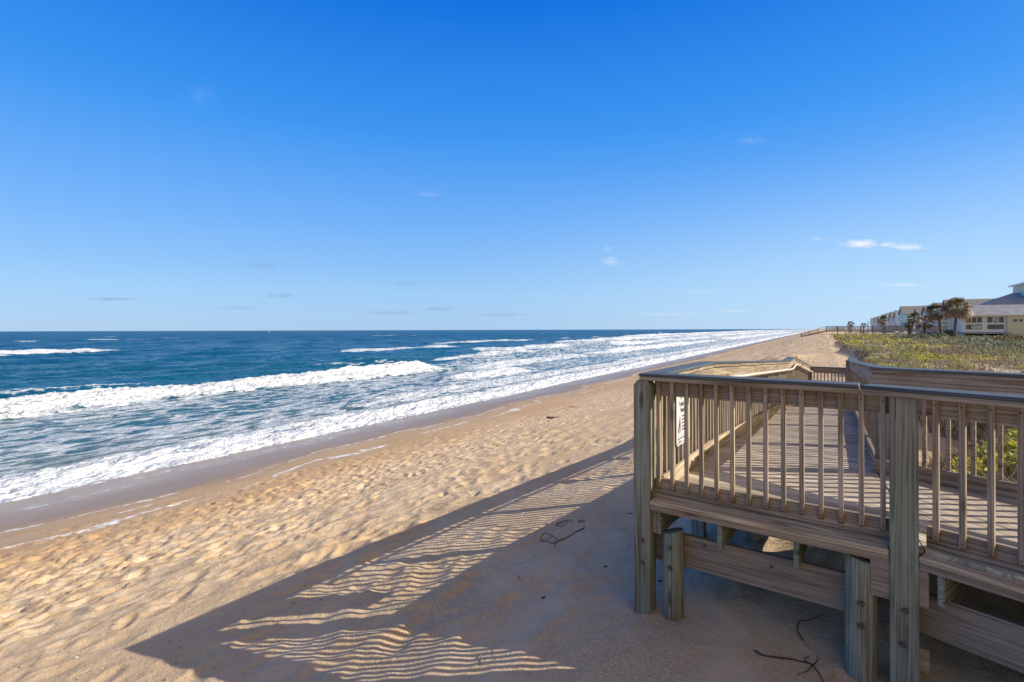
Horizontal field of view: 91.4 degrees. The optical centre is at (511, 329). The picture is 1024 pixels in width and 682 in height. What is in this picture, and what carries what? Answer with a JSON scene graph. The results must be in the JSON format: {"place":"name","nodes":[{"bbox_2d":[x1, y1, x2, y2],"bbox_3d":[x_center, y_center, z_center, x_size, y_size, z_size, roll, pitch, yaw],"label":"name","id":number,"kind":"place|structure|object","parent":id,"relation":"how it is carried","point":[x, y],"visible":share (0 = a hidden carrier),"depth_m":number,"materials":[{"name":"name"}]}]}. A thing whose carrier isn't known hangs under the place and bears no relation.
{"place":"outdoors","nodes":[
{"label":"outdoors","id":0,"kind":"place"},
{"bbox_2d":[1,388,633,680],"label":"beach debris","id":1,"kind":"object","parent":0,"point":[286,530],"visible":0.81,"depth_m":8.97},
{"bbox_2d":[0,329,815,502],"bbox_3d":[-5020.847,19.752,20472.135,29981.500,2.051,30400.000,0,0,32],"label":"water","id":2,"kind":"structure","parent":0,"point":[79,408],"depth_m":50.04,"materials":[{"name":"blue liquid"}]},
{"bbox_2d":[0,329,1023,681],"bbox_3d":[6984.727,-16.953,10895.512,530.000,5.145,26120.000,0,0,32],"label":"ground","id":3,"kind":"structure","parent":0,"point":[442,601],"depth_m":6.22,"materials":[{"name":"beige sand"}]},
{"bbox_2d":[540,527,584,544],"bbox_3d":[0.583,2.709,6.566,0.435,0.099,0.766,0,0,37],"label":"dried seaweed","id":4,"kind":"object","parent":3,"relation":"on","point":[556,538],"visible":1,"depth_m":6.50,"materials":[{"name":"brown plant"}]},
{"bbox_2d":[753,650,823,681],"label":"branch","id":5,"kind":"object","parent":3,"relation":"on","point":[759,653],"visible":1,"depth_m":3.75,"materials":[{"name":"brown wood"}]},
{"bbox_2d":[796,614,824,640],"bbox_3d":[2.454,2.449,4.155,0.442,0.057,0.111,0,0,-38],"label":"dry stem","id":6,"kind":"object","parent":3,"relation":"on","point":[804,620],"visible":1,"depth_m":4.17,"materials":[{"name":"brown plant"}]},
{"bbox_2d":[634,357,1023,681],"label":"boardwalk","id":7,"kind":"structure","parent":3,"relation":"on","point":[788,448],"depth_m":4.00,"materials":[{"name":"brown wood"}]},
{"bbox_2d":[676,397,683,446],"bbox_3d":[1.738,0.845,5.079,0.006,0.610,0.440,0,0,35],"label":"sign","id":8,"kind":"object","parent":7,"relation":"attached to","point":[679,420],"visible":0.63,"depth_m":4.98,"materials":[{"name":"white paper"}]},
{"bbox_2d":[845,327,857,335],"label":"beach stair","id":9,"kind":"object","parent":3,"relation":"on","point":[846,333],"visible":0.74,"depth_m":86.63,"materials":[{"name":"grey wood"}]},
{"bbox_2d":[870,317,877,329],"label":"beach house","id":10,"kind":"structure","parent":3,"relation":"on","point":[875,318],"depth_m":296.86,"materials":[{"name":"blue"}]},
{"bbox_2d":[801,326,947,336],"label":"long boardwalk","id":11,"kind":"structure","parent":3,"relation":"on","point":[885,329],"depth_m":122.81,"materials":[{"name":"wood"}]},
{"bbox_2d":[873,316,880,329],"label":"beach house","id":12,"kind":"structure","parent":3,"relation":"on","point":[878,317],"depth_m":276.05,"materials":[{"name":"blue"}]},
{"bbox_2d":[878,315,890,326],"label":"palm tree","id":13,"kind":"object","parent":3,"relation":"on","point":[883,321],"visible":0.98,"depth_m":134.56,"materials":[{"name":"green plant"}]},
{"bbox_2d":[882,313,889,325],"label":"beach house","id":14,"kind":"structure","parent":3,"relation":"on","point":[887,315],"depth_m":243.26,"materials":[{"name":"blue"}]},
{"bbox_2d":[884,312,893,325],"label":"beach house","id":15,"kind":"structure","parent":3,"relation":"on","point":[891,317],"depth_m":229.15,"materials":[{"name":"beige"}]},
{"bbox_2d":[889,310,899,325],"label":"beach house","id":16,"kind":"structure","parent":3,"relation":"on","point":[895,314],"depth_m":215.11,"materials":[{"name":"white"}]},
{"bbox_2d":[894,306,922,332],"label":"beach house","id":17,"kind":"structure","parent":3,"relation":"on","point":[904,312],"depth_m":197.98,"materials":[{"name":"teal"}]},
{"bbox_2d":[903,322,914,334],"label":"palm tree","id":18,"kind":"object","parent":3,"relation":"on","point":[906,326],"visible":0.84,"depth_m":86.92,"materials":[{"name":"green plant"}]},
{"bbox_2d":[906,312,920,334],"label":"palm tree","id":19,"kind":"object","parent":3,"relation":"on","point":[914,319],"visible":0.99,"depth_m":85.89,"materials":[{"name":"green plant"}]},
{"bbox_2d":[907,308,921,332],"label":"beach house","id":20,"kind":"structure","parent":3,"relation":"on","point":[918,310],"depth_m":168.72,"materials":[{"name":"white"}]},
{"bbox_2d":[899,332,933,339],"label":"shrub","id":21,"kind":"object","parent":3,"relation":"on","point":[918,335],"visible":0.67,"depth_m":65.49,"materials":[{"name":"green plant"}]},
{"bbox_2d":[914,305,928,332],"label":"beach house","id":22,"kind":"structure","parent":3,"relation":"on","point":[923,312],"depth_m":157.05,"materials":[{"name":"blue"}]},
{"bbox_2d":[915,315,934,331],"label":"palm tree","id":23,"kind":"object","parent":3,"relation":"on","point":[924,320],"visible":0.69,"depth_m":87.85,"materials":[{"name":"green plant"}]},
{"bbox_2d":[832,333,1023,480],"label":"dune vines","id":24,"kind":"object","parent":3,"relation":"on","point":[932,357],"visible":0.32,"depth_m":24.38,"materials":[{"name":"green plant"}]},
{"bbox_2d":[922,302,941,330],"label":"beach house","id":25,"kind":"structure","parent":3,"relation":"on","point":[929,313],"depth_m":142.69,"materials":[{"name":"blue"}]},
{"bbox_2d":[924,302,950,334],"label":"palm tree","id":26,"kind":"object","parent":3,"relation":"on","point":[938,316],"visible":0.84,"depth_m":72.83,"materials":[{"name":"green plant"}]},
{"bbox_2d":[925,333,949,339],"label":"shrub","id":27,"kind":"object","parent":3,"relation":"on","point":[937,336],"visible":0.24,"depth_m":69.44,"materials":[{"name":"green plant"}]},
{"bbox_2d":[942,329,952,335],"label":"shrub","id":28,"kind":"object","parent":3,"relation":"on","point":[946,333],"visible":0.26,"depth_m":78.84,"materials":[{"name":"green plant"}]},
{"bbox_2d":[939,297,973,336],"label":"palm tree","id":29,"kind":"object","parent":3,"relation":"on","point":[957,312],"visible":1,"depth_m":69.66,"materials":[{"name":"green plant"}]},
{"bbox_2d":[940,335,978,339],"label":"shrub","id":30,"kind":"object","parent":3,"relation":"on","point":[964,337],"visible":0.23,"depth_m":66.12,"materials":[{"name":"green plant"}]},
{"bbox_2d":[932,298,995,332],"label":"beach house","id":31,"kind":"structure","parent":3,"relation":"on","point":[973,303],"depth_m":127.41,"materials":[{"name":"beige"}]},
{"bbox_2d":[927,337,1002,344],"bbox_3d":[41.398,1.146,45.267,6.132,1.017,6.756,0,0,39],"label":"shrub","id":32,"kind":"object","parent":3,"relation":"on","point":[989,340],"visible":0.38,"depth_m":44.96,"materials":[{"name":"green plant"}]},
{"bbox_2d":[928,421,1016,481],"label":"dry litter","id":33,"kind":"object","parent":3,"relation":"on","point":[970,446],"visible":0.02,"depth_m":8.45,"materials":[{"name":"brown plant"}]},
{"bbox_2d":[957,335,1008,340],"bbox_3d":[59.560,1.151,62.454,7.146,1.065,6.929,0,0,0],"label":"shrub","id":34,"kind":"object","parent":3,"relation":"on","point":[983,337],"visible":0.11,"depth_m":62.10,"materials":[{"name":"green plant"}]},
{"bbox_2d":[948,282,1023,337],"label":"yellow house","id":35,"kind":"structure","parent":3,"relation":"on","point":[1002,315],"depth_m":73.78,"materials":[{"name":"beige paint"}]},
{"bbox_2d":[965,316,982,322],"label":"window","id":36,"kind":"structure","parent":35,"relation":"in","point":[974,319],"depth_m":74.21,"materials":[{"name":"white glass"}]},
{"bbox_2d":[965,324,982,329],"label":"window","id":37,"kind":"structure","parent":35,"relation":"in","point":[967,327],"depth_m":74.44,"materials":[{"name":"white glass"}]},
{"bbox_2d":[986,316,1004,322],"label":"window","id":38,"kind":"structure","parent":35,"relation":"in","point":[989,319],"depth_m":73.06,"materials":[{"name":"white glass"}]},
{"bbox_2d":[986,324,1004,329],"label":"window","id":39,"kind":"structure","parent":35,"relation":"in","point":[988,326],"depth_m":73.06,"materials":[{"name":"white glass"}]},
{"bbox_2d":[969,339,1023,348],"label":"shrub","id":40,"kind":"object","parent":3,"relation":"on","point":[1013,344],"visible":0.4,"depth_m":37.77,"materials":[{"name":"green plant"}]},
{"bbox_2d":[988,333,1023,341],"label":"shrub","id":41,"kind":"object","parent":3,"relation":"on","point":[1005,337],"visible":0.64,"depth_m":57.85,"materials":[{"name":"green plant"}]},
{"bbox_2d":[0,0,1023,330],"label":"sky","id":42,"kind":"structure","parent":0,"point":[166,165],"materials":[{"name":"blue"}]},
{"bbox_2d":[778,333,1023,680],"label":"dry stems","id":43,"kind":"object","parent":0,"point":[979,426],"depth_m":21.50,"materials":[{"name":"plant"}]},
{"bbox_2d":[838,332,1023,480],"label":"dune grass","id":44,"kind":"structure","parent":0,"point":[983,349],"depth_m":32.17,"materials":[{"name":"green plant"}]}
]}

